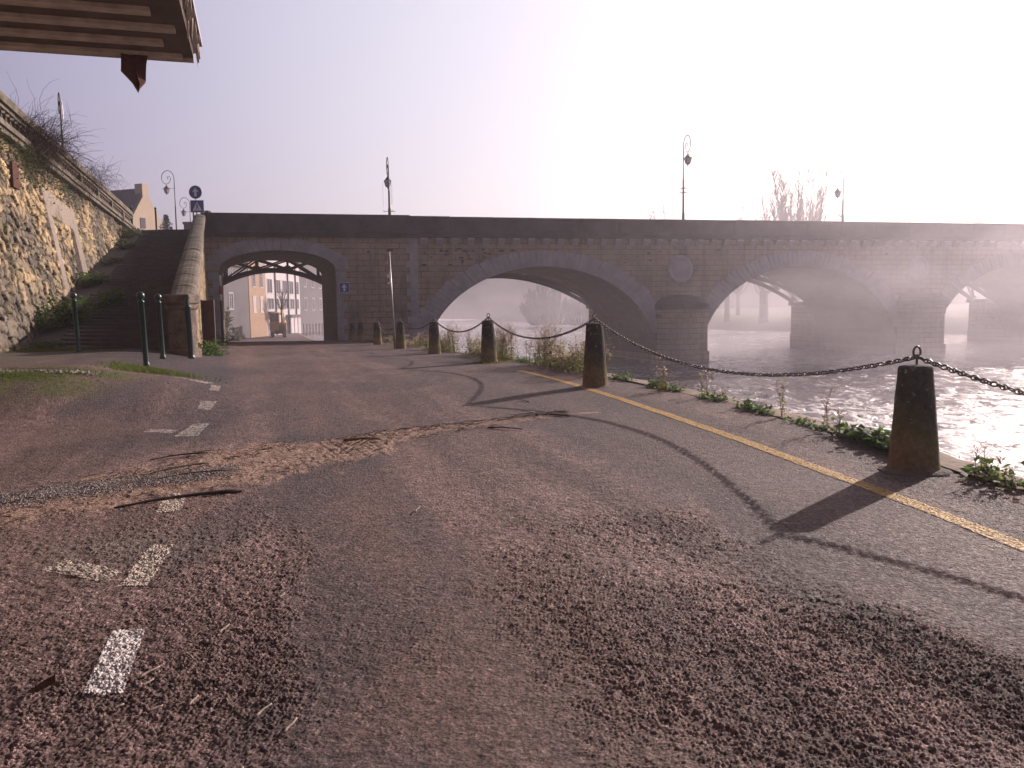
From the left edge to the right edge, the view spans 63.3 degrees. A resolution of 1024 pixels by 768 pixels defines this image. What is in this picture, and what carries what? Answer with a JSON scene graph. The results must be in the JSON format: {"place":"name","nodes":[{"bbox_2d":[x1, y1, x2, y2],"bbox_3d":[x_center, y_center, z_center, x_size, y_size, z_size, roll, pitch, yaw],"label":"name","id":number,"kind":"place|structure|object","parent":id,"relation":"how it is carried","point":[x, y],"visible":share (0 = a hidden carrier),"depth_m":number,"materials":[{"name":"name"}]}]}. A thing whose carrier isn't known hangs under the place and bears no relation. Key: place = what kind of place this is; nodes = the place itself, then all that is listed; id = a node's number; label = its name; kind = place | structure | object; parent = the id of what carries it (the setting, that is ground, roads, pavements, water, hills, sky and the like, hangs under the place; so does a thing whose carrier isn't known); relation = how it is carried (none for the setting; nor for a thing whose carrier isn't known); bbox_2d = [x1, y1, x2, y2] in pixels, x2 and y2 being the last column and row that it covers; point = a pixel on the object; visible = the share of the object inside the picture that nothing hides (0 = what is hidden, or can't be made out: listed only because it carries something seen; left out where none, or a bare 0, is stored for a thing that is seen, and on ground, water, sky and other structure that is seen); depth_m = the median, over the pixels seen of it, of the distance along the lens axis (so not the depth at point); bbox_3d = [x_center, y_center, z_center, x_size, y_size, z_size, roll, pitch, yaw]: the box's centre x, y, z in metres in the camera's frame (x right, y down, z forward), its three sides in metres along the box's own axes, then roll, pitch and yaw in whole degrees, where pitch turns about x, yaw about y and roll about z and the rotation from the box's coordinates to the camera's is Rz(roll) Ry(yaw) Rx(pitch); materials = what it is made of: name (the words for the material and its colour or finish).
{"place":"outdoors","nodes":[
{"label":"outdoors","id":0,"kind":"place"},
{"bbox_2d":[0,366,201,388],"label":"grass","id":1,"kind":"structure","parent":0,"point":[24,374],"depth_m":10.99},
{"bbox_2d":[90,359,226,382],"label":"grass","id":2,"kind":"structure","parent":0,"point":[140,368],"depth_m":12.46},
{"bbox_2d":[269,309,286,337],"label":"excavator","id":3,"kind":"object","parent":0,"point":[277,326],"visible":1,"depth_m":91.64,"materials":[{"name":"metal"}]},
{"bbox_2d":[0,333,1023,767],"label":"road","id":4,"kind":"structure","parent":0,"point":[692,615],"depth_m":3.93,"materials":[{"name":"asphalt"}]},
{"bbox_2d":[26,675,54,692],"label":"fallen leaf","id":5,"kind":"object","parent":4,"relation":"on","point":[49,681],"visible":1,"depth_m":2.80,"materials":[{"name":"plant"}]},
{"bbox_2d":[0,368,104,374],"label":"broken kerb rubble","id":6,"kind":"object","parent":4,"relation":"on","point":[55,371],"visible":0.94,"depth_m":11.27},
{"bbox_2d":[2,346,134,352],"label":"grass","id":7,"kind":"structure","parent":4,"relation":"on","point":[59,349],"depth_m":17.00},
{"bbox_2d":[70,292,81,351],"bbox_3d":[-8.528,-1.181,16.248,0.128,1.220,0.125,-3,5,0],"label":"bollard post","id":8,"kind":"object","parent":4,"relation":"on","point":[73,295],"visible":0.94,"depth_m":16.22,"materials":[{"name":"metal"}]},
{"bbox_2d":[43,557,122,580],"bbox_3d":[-2.152,0.924,4.136,0.519,0.019,0.181,2,6,31],"label":"white line","id":9,"kind":"object","parent":4,"relation":"on","point":[74,563],"visible":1,"depth_m":4.14,"materials":[{"name":"paint"}]},
{"bbox_2d":[28,230,188,350],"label":"stepped ramp","id":10,"kind":"structure","parent":4,"relation":"on","point":[148,267],"depth_m":24.59,"materials":[{"name":"stone"}]},
{"bbox_2d":[21,340,66,349],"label":"bush","id":11,"kind":"object","parent":10,"relation":"on","point":[47,344],"visible":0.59,"depth_m":18.35,"materials":[{"name":"green plant"}]},
{"bbox_2d":[35,295,103,327],"bbox_3d":[-11.084,-1.856,20.876,1.051,0.870,2.992,-1,5,0],"label":"bush","id":12,"kind":"object","parent":10,"relation":"on","point":[66,306],"visible":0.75,"depth_m":20.40,"materials":[{"name":"green plant"}]},
{"bbox_2d":[75,270,111,286],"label":"bush","id":13,"kind":"object","parent":10,"relation":"on","point":[93,281],"visible":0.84,"depth_m":26.00,"materials":[{"name":"green plant"}]},
{"bbox_2d":[85,288,128,307],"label":"bush","id":14,"kind":"object","parent":10,"relation":"on","point":[110,297],"visible":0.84,"depth_m":23.09,"materials":[{"name":"green plant"}]},
{"bbox_2d":[98,256,125,265],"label":"bush","id":15,"kind":"object","parent":10,"relation":"on","point":[115,260],"visible":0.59,"depth_m":30.73,"materials":[{"name":"green plant"}]},
{"bbox_2d":[111,238,139,249],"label":"bush","id":16,"kind":"object","parent":10,"relation":"on","point":[122,245],"visible":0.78,"depth_m":34.72,"materials":[{"name":"green plant"}]},
{"bbox_2d":[118,227,149,236],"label":"bush","id":17,"kind":"object","parent":10,"relation":"on","point":[131,233],"visible":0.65,"depth_m":39.14,"materials":[{"name":"green plant"}]},
{"bbox_2d":[81,629,144,696],"bbox_3d":[-1.464,1.016,3.084,0.130,0.023,0.622,-2,5,-16],"label":"white line","id":18,"kind":"object","parent":4,"relation":"on","point":[116,658],"visible":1,"depth_m":3.04,"materials":[{"name":"paint"}]},
{"bbox_2d":[0,458,255,515],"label":"gravel heap","id":19,"kind":"object","parent":4,"relation":"on","point":[38,492],"visible":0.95,"depth_m":5.95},
{"bbox_2d":[136,292,149,366],"bbox_3d":[-5.842,-0.843,13.170,0.128,1.240,0.125,-3,5,0],"label":"bollard post","id":20,"kind":"object","parent":4,"relation":"on","point":[140,296],"visible":0.94,"depth_m":13.14,"materials":[{"name":"metal"}]},
{"bbox_2d":[119,544,173,585],"bbox_3d":[-1.846,0.912,4.223,0.128,0.027,0.688,-2,5,-11],"label":"white line","id":21,"kind":"object","parent":4,"relation":"on","point":[131,575],"visible":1,"depth_m":4.19,"materials":[{"name":"paint"}]},
{"bbox_2d":[154,294,165,358],"bbox_3d":[-6.415,-1.028,15.160,0.128,1.240,0.125,-3,5,0],"label":"bollard post","id":22,"kind":"object","parent":4,"relation":"on","point":[157,297],"visible":0.95,"depth_m":15.13,"materials":[{"name":"metal"}]},
{"bbox_2d":[155,493,185,512],"bbox_3d":[-2.241,0.782,5.493,0.148,0.030,0.483,-2,5,-13],"label":"white line","id":23,"kind":"object","parent":4,"relation":"on","point":[177,503],"visible":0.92,"depth_m":5.45,"materials":[{"name":"paint"}]},
{"bbox_2d":[114,488,241,508],"bbox_3d":[-2.262,0.763,5.635,0.818,0.034,0.141,-4,6,-33],"label":"branch","id":24,"kind":"object","parent":4,"relation":"on","point":[235,490],"visible":1,"depth_m":5.63,"materials":[{"name":"brown wood"}]},
{"bbox_2d":[149,462,208,473],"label":"branch","id":25,"kind":"object","parent":4,"relation":"on","point":[168,468],"visible":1,"depth_m":6.51,"materials":[{"name":"brown wood"}]},
{"bbox_2d":[184,299,194,358],"bbox_3d":[-6.396,-1.061,16.463,0.138,1.230,0.134,-3,5,0],"label":"bollard post","id":26,"kind":"object","parent":4,"relation":"on","point":[187,306],"visible":0.9,"depth_m":16.42,"materials":[{"name":"metal"}]},
{"bbox_2d":[175,423,207,435],"bbox_3d":[-3.250,0.465,8.436,0.231,0.022,0.828,-2,5,-12],"label":"white line","id":27,"kind":"object","parent":4,"relation":"on","point":[197,426],"visible":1,"depth_m":8.40,"materials":[{"name":"paint"}]},
{"bbox_2d":[157,469,228,478],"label":"branch","id":28,"kind":"object","parent":4,"relation":"on","point":[196,472],"visible":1,"depth_m":6.29,"materials":[{"name":"brown wood"}]},
{"bbox_2d":[200,299,215,347],"bbox_3d":[-9.470,-1.871,25.924,0.400,1.520,0.070,-1,5,-3],"label":"rusty panel","id":29,"kind":"object","parent":4,"relation":"on","point":[208,320],"visible":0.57,"depth_m":25.89,"materials":[{"name":"metal"}]},
{"bbox_2d":[198,339,229,355],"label":"bush","id":30,"kind":"object","parent":4,"relation":"on","point":[209,349],"visible":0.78,"depth_m":19.35,"materials":[{"name":"green plant"}]},
{"bbox_2d":[218,275,223,340],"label":"marker pole","id":31,"kind":"object","parent":4,"relation":"on","point":[221,308],"visible":0.91,"depth_m":40.75,"materials":[{"name":"metal"}]},
{"bbox_2d":[224,307,241,340],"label":"bush","id":32,"kind":"object","parent":4,"relation":"on","point":[228,319],"visible":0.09,"depth_m":81.90,"materials":[{"name":"green plant"}]},
{"bbox_2d":[274,289,288,334],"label":"bare tree","id":33,"kind":"object","parent":4,"relation":"on","point":[281,306],"visible":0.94,"depth_m":99.68,"materials":[{"name":"brown plant"}]},
{"bbox_2d":[0,410,568,529],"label":"flood debris","id":34,"kind":"object","parent":4,"relation":"on","point":[499,419],"visible":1,"depth_m":7.09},
{"bbox_2d":[349,320,355,339],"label":"bollard","id":35,"kind":"object","parent":4,"relation":"on","point":[352,333],"visible":0.92,"depth_m":42.00,"materials":[{"name":"stone"}]},
{"bbox_2d":[357,319,364,340],"bbox_3d":[-7.020,-2.469,38.526,0.402,1.067,0.400,-1,5,0],"label":"bollard","id":36,"kind":"object","parent":4,"relation":"on","point":[360,335],"visible":0.94,"depth_m":38.41,"materials":[{"name":"stone"}]},
{"bbox_2d":[344,437,380,441],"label":"branch","id":37,"kind":"object","parent":4,"relation":"on","point":[361,438],"visible":1,"depth_m":7.64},
{"bbox_2d":[373,319,382,344],"bbox_3d":[-5.301,-2.044,32.743,0.398,1.065,0.400,-1,5,0],"label":"bollard","id":38,"kind":"object","parent":4,"relation":"on","point":[377,337],"visible":0.94,"depth_m":32.61,"materials":[{"name":"stone"}]},
{"bbox_2d":[387,252,395,347],"bbox_3d":[-4.073,-2.771,27.817,0.166,3.280,0.652,-3,5,0],"label":"pole","id":39,"kind":"object","parent":4,"relation":"on","point":[389,279],"visible":0.98,"depth_m":27.80,"materials":[{"name":"metal"}]},
{"bbox_2d":[395,317,405,348],"bbox_3d":[-3.707,-1.667,27.559,0.397,1.084,0.396,-1,5,0],"label":"bollard","id":40,"kind":"object","parent":4,"relation":"on","point":[400,343],"visible":0.8,"depth_m":27.43,"materials":[{"name":"stone"}]},
{"bbox_2d":[393,332,424,347],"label":"flowering weeds","id":41,"kind":"object","parent":4,"relation":"on","point":[414,343],"visible":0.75,"depth_m":29.00,"materials":[{"name":"green plant"}]},
{"bbox_2d":[428,316,440,353],"bbox_3d":[-2.150,-1.335,22.969,0.403,1.085,0.401,-1,5,0],"label":"bollard","id":42,"kind":"object","parent":4,"relation":"on","point":[434,346],"visible":0.89,"depth_m":22.84,"materials":[{"name":"stone"}]},
{"bbox_2d":[422,321,463,352],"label":"flowering weeds","id":43,"kind":"object","parent":4,"relation":"on","point":[446,345],"visible":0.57,"depth_m":24.14,"materials":[{"name":"green plant"}]},
{"bbox_2d":[481,313,497,362],"bbox_3d":[-0.491,-0.955,17.585,0.401,1.087,0.398,-1,5,0],"label":"bollard","id":44,"kind":"object","parent":4,"relation":"on","point":[488,348],"visible":0.85,"depth_m":17.46,"materials":[{"name":"stone"}]},
{"bbox_2d":[433,318,487,332],"bbox_3d":[-1.330,-1.456,20.264,0.039,0.404,5.693,-2,5,-17],"label":"chain","id":45,"kind":"object","parent":44,"relation":"hanging from","point":[459,331],"visible":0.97,"depth_m":20.12,"materials":[{"name":"metal"}]},
{"bbox_2d":[7,413,1013,759],"bbox_3d":[-0.292,0.699,5.883,6.601,0.150,6.998,-1,5,0],"label":"loose grit","id":46,"kind":"object","parent":4,"relation":"on","point":[559,589],"visible":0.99,"depth_m":4.31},
{"bbox_2d":[516,320,617,375],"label":"flowering weeds","id":47,"kind":"object","parent":4,"relation":"on","point":[568,362],"visible":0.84,"depth_m":15.31,"materials":[{"name":"green plant"}]},
{"bbox_2d":[579,313,612,387],"bbox_3d":[1.187,-0.472,11.906,0.613,1.096,0.608,-1,5,0],"label":"bollard","id":48,"kind":"object","parent":4,"relation":"on","point":[594,372],"visible":0.88,"depth_m":11.78,"materials":[{"name":"stone"}]},
{"bbox_2d":[488,316,594,339],"bbox_3d":[0.340,-0.994,14.736,0.039,0.400,5.983,-2,5,-16],"label":"chain","id":49,"kind":"object","parent":48,"relation":"hanging from","point":[557,335],"visible":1,"depth_m":13.95,"materials":[{"name":"metal"}]},
{"bbox_2d":[593,317,917,376],"bbox_3d":[2.102,-0.426,9.066,0.039,0.568,6.031,-3,6,-18],"label":"chain","id":50,"kind":"object","parent":48,"relation":"hanging from","point":[871,365],"visible":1,"depth_m":7.93,"materials":[{"name":"metal"}]},
{"bbox_2d":[298,333,1023,489],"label":"quay wall","id":51,"kind":"structure","parent":4,"relation":"on","point":[951,462],"depth_m":8.58,"materials":[{"name":"stone"}]},
{"bbox_2d":[265,261,303,335],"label":"town house","id":52,"kind":"structure","parent":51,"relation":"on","point":[275,283],"depth_m":106.20,"materials":[{"name":"paint"}]},
{"bbox_2d":[297,262,323,332],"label":"town house","id":53,"kind":"structure","parent":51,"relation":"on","point":[311,305],"depth_m":117.90,"materials":[{"name":"paint"}]},
{"bbox_2d":[303,323,322,335],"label":"paling fence","id":54,"kind":"object","parent":51,"relation":"on","point":[312,326],"visible":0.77,"depth_m":102.73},
{"bbox_2d":[459,319,523,360],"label":"flowering weeds","id":55,"kind":"object","parent":51,"relation":"on","point":[502,347],"visible":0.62,"depth_m":18.66,"materials":[{"name":"green plant"}]},
{"bbox_2d":[608,371,636,380],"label":"leaf clump","id":56,"kind":"object","parent":51,"relation":"on","point":[624,377],"visible":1,"depth_m":12.74,"materials":[{"name":"green plant"}]},
{"bbox_2d":[646,373,686,391],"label":"leaf clump","id":57,"kind":"object","parent":51,"relation":"on","point":[653,383],"visible":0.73,"depth_m":11.30,"materials":[{"name":"green plant"}]},
{"bbox_2d":[697,370,734,397],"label":"flowering weeds","id":58,"kind":"object","parent":51,"relation":"on","point":[713,377],"visible":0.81,"depth_m":10.48,"materials":[{"name":"green plant"}]},
{"bbox_2d":[769,377,786,415],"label":"flowering weeds","id":59,"kind":"object","parent":51,"relation":"on","point":[782,400],"visible":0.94,"depth_m":8.77,"materials":[{"name":"green plant"}]},
{"bbox_2d":[783,414,838,432],"bbox_3d":[2.947,0.395,8.181,0.286,0.110,0.868,-2,5,-9],"label":"leaf clump","id":60,"kind":"object","parent":51,"relation":"on","point":[808,424],"visible":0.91,"depth_m":8.25,"materials":[{"name":"green plant"}]},
{"bbox_2d":[817,384,847,431],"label":"flowering weeds","id":61,"kind":"object","parent":51,"relation":"on","point":[837,410],"visible":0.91,"depth_m":7.93,"materials":[{"name":"green plant"}]},
{"bbox_2d":[815,415,939,453],"bbox_3d":[3.155,0.434,7.217,0.436,0.302,1.607,-2,5,-11],"label":"leaf clump","id":62,"kind":"object","parent":51,"relation":"on","point":[875,438],"visible":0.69,"depth_m":7.25,"materials":[{"name":"green plant"}]},
{"bbox_2d":[959,456,1023,487],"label":"leaf clump","id":63,"kind":"object","parent":51,"relation":"on","point":[967,468],"visible":0.62,"depth_m":5.88,"materials":[{"name":"green plant"}]},
{"bbox_2d":[970,444,1023,491],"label":"flowering weeds","id":64,"kind":"object","parent":51,"relation":"on","point":[994,479],"visible":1,"depth_m":5.74,"materials":[{"name":"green plant"}]},
{"bbox_2d":[652,357,675,391],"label":"flowering weeds","id":65,"kind":"object","parent":4,"relation":"on","point":[662,380],"visible":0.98,"depth_m":11.10,"materials":[{"name":"green plant"}]},
{"bbox_2d":[696,389,727,402],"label":"leaf clump","id":66,"kind":"object","parent":4,"relation":"on","point":[713,397],"visible":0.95,"depth_m":10.10,"materials":[{"name":"green plant"}]},
{"bbox_2d":[732,397,774,413],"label":"leaf clump","id":67,"kind":"object","parent":4,"relation":"on","point":[749,407],"visible":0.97,"depth_m":9.21,"materials":[{"name":"green plant"}]},
{"bbox_2d":[516,370,1023,550],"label":"yellow line","id":68,"kind":"object","parent":4,"relation":"on","point":[949,516],"visible":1,"depth_m":5.91,"materials":[{"name":"paint"}]},
{"bbox_2d":[877,346,955,476],"bbox_3d":[3.035,0.197,6.243,0.580,0.974,0.586,-1,5,0],"label":"bollard","id":69,"kind":"object","parent":4,"relation":"on","point":[914,446],"visible":0.96,"depth_m":6.13,"materials":[{"name":"concrete"}]},
{"bbox_2d":[913,354,1023,395],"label":"chain","id":70,"kind":"object","parent":69,"relation":"hanging from","point":[978,378],"visible":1,"depth_m":5.66,"materials":[{"name":"metal"}]},
{"bbox_2d":[0,0,1023,229],"label":"sky","id":71,"kind":"structure","parent":0,"point":[475,108],"materials":[{"name":"white"}]},
{"bbox_2d":[301,319,1023,477],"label":"river","id":72,"kind":"structure","parent":0,"point":[970,413],"depth_m":35.78,"materials":[{"name":"liquid"}]},
{"bbox_2d":[563,294,588,326],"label":"bare tree","id":73,"kind":"object","parent":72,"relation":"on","point":[570,314],"visible":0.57,"depth_m":134.95,"materials":[{"name":"grey plant"}]},
{"bbox_2d":[439,276,986,318],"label":"wooded hill","id":74,"kind":"structure","parent":0,"point":[496,297],"depth_m":223.92,"materials":[{"name":"plant"}]},
{"bbox_2d":[478,303,968,334],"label":"bank","id":75,"kind":"structure","parent":0,"point":[956,318],"depth_m":107.44,"materials":[{"name":"grey plant"}]},
{"bbox_2d":[519,285,572,326],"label":"bare tree","id":76,"kind":"object","parent":75,"relation":"on","point":[539,313],"visible":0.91,"depth_m":138.87,"materials":[{"name":"grey plant"}]},
{"bbox_2d":[204,212,1023,363],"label":"stone bridge","id":77,"kind":"structure","parent":75,"relation":"on","point":[666,287],"depth_m":48.05,"materials":[{"name":"stone"}]},
{"bbox_2d":[339,282,349,292],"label":"one way sign","id":78,"kind":"object","parent":77,"relation":"attached to","point":[344,287],"visible":1,"depth_m":43.05,"materials":[{"name":"blue metal"}]},
{"bbox_2d":[383,157,394,214],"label":"street lamp","id":79,"kind":"object","parent":77,"relation":"on","point":[387,181],"visible":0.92,"depth_m":43.65,"materials":[{"name":"metal"}]},
{"bbox_2d":[678,135,692,219],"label":"street lamp","id":80,"kind":"object","parent":77,"relation":"attached to","point":[687,158],"visible":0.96,"depth_m":47.59,"materials":[{"name":"metal"}]},
{"bbox_2d":[834,171,843,220],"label":"street lamp","id":81,"kind":"object","parent":77,"relation":"attached to","point":[837,192],"visible":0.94,"depth_m":50.56,"materials":[{"name":"metal"}]},
{"bbox_2d":[724,296,729,320],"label":"bare tree","id":82,"kind":"object","parent":75,"relation":"on","point":[727,310],"visible":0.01,"depth_m":111.33,"materials":[{"name":"grey plant"}]},
{"bbox_2d":[731,204,755,314],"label":"bare tree","id":83,"kind":"object","parent":75,"relation":"on","point":[737,291],"visible":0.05,"depth_m":121.24,"materials":[{"name":"grey plant"}]},
{"bbox_2d":[754,275,779,323],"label":"bare tree","id":84,"kind":"object","parent":75,"relation":"on","point":[763,310],"visible":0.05,"depth_m":103.19,"materials":[{"name":"grey plant"}]},
{"bbox_2d":[758,159,841,301],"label":"bare tree","id":85,"kind":"object","parent":75,"relation":"on","point":[783,213],"visible":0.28,"depth_m":100.73,"materials":[{"name":"brown plant"}]},
{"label":"upper street","id":86,"kind":"structure","parent":0,"visible":0},
{"bbox_2d":[58,92,63,146],"bbox_3d":[-19.744,-10.011,36.499,0.260,5.469,0.949,-4,6,-33],"label":"street lamp","id":87,"kind":"object","parent":86,"relation":"on","point":[59,104],"visible":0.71,"depth_m":36.11,"materials":[{"name":"metal"}]},
{"bbox_2d":[0,90,135,352],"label":"retaining wall","id":88,"kind":"structure","parent":86,"relation":"on","point":[50,249],"depth_m":22.13,"materials":[{"name":"stone"}]},
{"bbox_2d":[0,127,30,180],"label":"ivy","id":89,"kind":"object","parent":88,"relation":"attached to","point":[6,142],"visible":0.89,"depth_m":19.82,"materials":[{"name":"green plant"}]},
{"bbox_2d":[0,129,61,206],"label":"ivy","id":90,"kind":"object","parent":88,"relation":"attached to","point":[41,172],"visible":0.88,"depth_m":21.84,"materials":[{"name":"green plant"}]},
{"bbox_2d":[6,75,114,199],"bbox_3d":[-12.823,-6.644,22.571,3.116,3.148,5.701,-1,5,0],"label":"dry bush","id":91,"kind":"object","parent":88,"relation":"on","point":[45,144],"visible":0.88,"depth_m":22.89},
{"bbox_2d":[44,171,86,218],"bbox_3d":[-14.345,-5.844,26.934,0.457,1.523,6.465,-3,6,-18],"label":"ivy","id":92,"kind":"object","parent":88,"relation":"attached to","point":[63,188],"visible":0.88,"depth_m":26.63,"materials":[{"name":"green plant"}]},
{"bbox_2d":[65,154,111,205],"bbox_3d":[-15.154,-7.013,28.605,2.081,1.913,5.636,-1,5,0],"label":"dry bush","id":93,"kind":"object","parent":88,"relation":"on","point":[75,176],"visible":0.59,"depth_m":29.00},
{"bbox_2d":[0,0,201,64],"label":"platform overhang","id":94,"kind":"object","parent":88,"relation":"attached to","point":[162,30],"visible":1,"depth_m":7.67,"materials":[{"name":"brown wood"}]},
{"bbox_2d":[121,53,147,92],"bbox_3d":[-3.830,-3.222,8.455,0.280,0.492,0.180,-2,5,-17],"label":"hanging scrap","id":95,"kind":"object","parent":94,"relation":"hanging from","point":[133,69],"visible":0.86,"depth_m":8.40,"materials":[{"name":"metal"}]},
{"bbox_2d":[76,155,127,199],"bbox_3d":[-16.230,-8.042,33.008,2.229,2.359,5.089,-1,5,0],"label":"dry bush","id":96,"kind":"object","parent":88,"relation":"on","point":[107,179],"visible":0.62,"depth_m":32.99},
{"bbox_2d":[110,183,163,229],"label":"gabled house","id":97,"kind":"structure","parent":86,"relation":"on","point":[138,199],"depth_m":88.36,"materials":[{"name":"paint"}]},
{"bbox_2d":[158,214,172,229],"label":"fir tree","id":98,"kind":"object","parent":86,"relation":"on","point":[165,221],"visible":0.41,"depth_m":78.75,"materials":[{"name":"green plant"}]},
{"bbox_2d":[161,170,176,228],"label":"street lamp","id":99,"kind":"object","parent":86,"relation":"on","point":[166,188],"visible":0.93,"depth_m":65.77,"materials":[{"name":"metal"}]},
{"bbox_2d":[162,210,210,357],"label":"ramp wall","id":100,"kind":"structure","parent":86,"relation":"on","point":[190,282],"depth_m":19.77,"materials":[{"name":"stone"}]},
{"bbox_2d":[189,185,203,216],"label":"traffic sign","id":101,"kind":"object","parent":86,"relation":"on","point":[196,205],"visible":0.95,"depth_m":42.29,"materials":[{"name":"metal"}]},
{"bbox_2d":[223,265,249,338],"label":"town house","id":102,"kind":"structure","parent":86,"relation":"on","point":[236,298],"depth_m":89.26,"materials":[{"name":"paint"}]},
{"bbox_2d":[228,292,233,309],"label":"window","id":103,"kind":"structure","parent":102,"relation":"in","point":[231,299],"depth_m":87.10,"materials":[{"name":"white glass"}]},
{"bbox_2d":[243,261,267,337],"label":"town house","id":104,"kind":"structure","parent":86,"relation":"on","point":[257,303],"depth_m":95.40,"materials":[{"name":"paint"}]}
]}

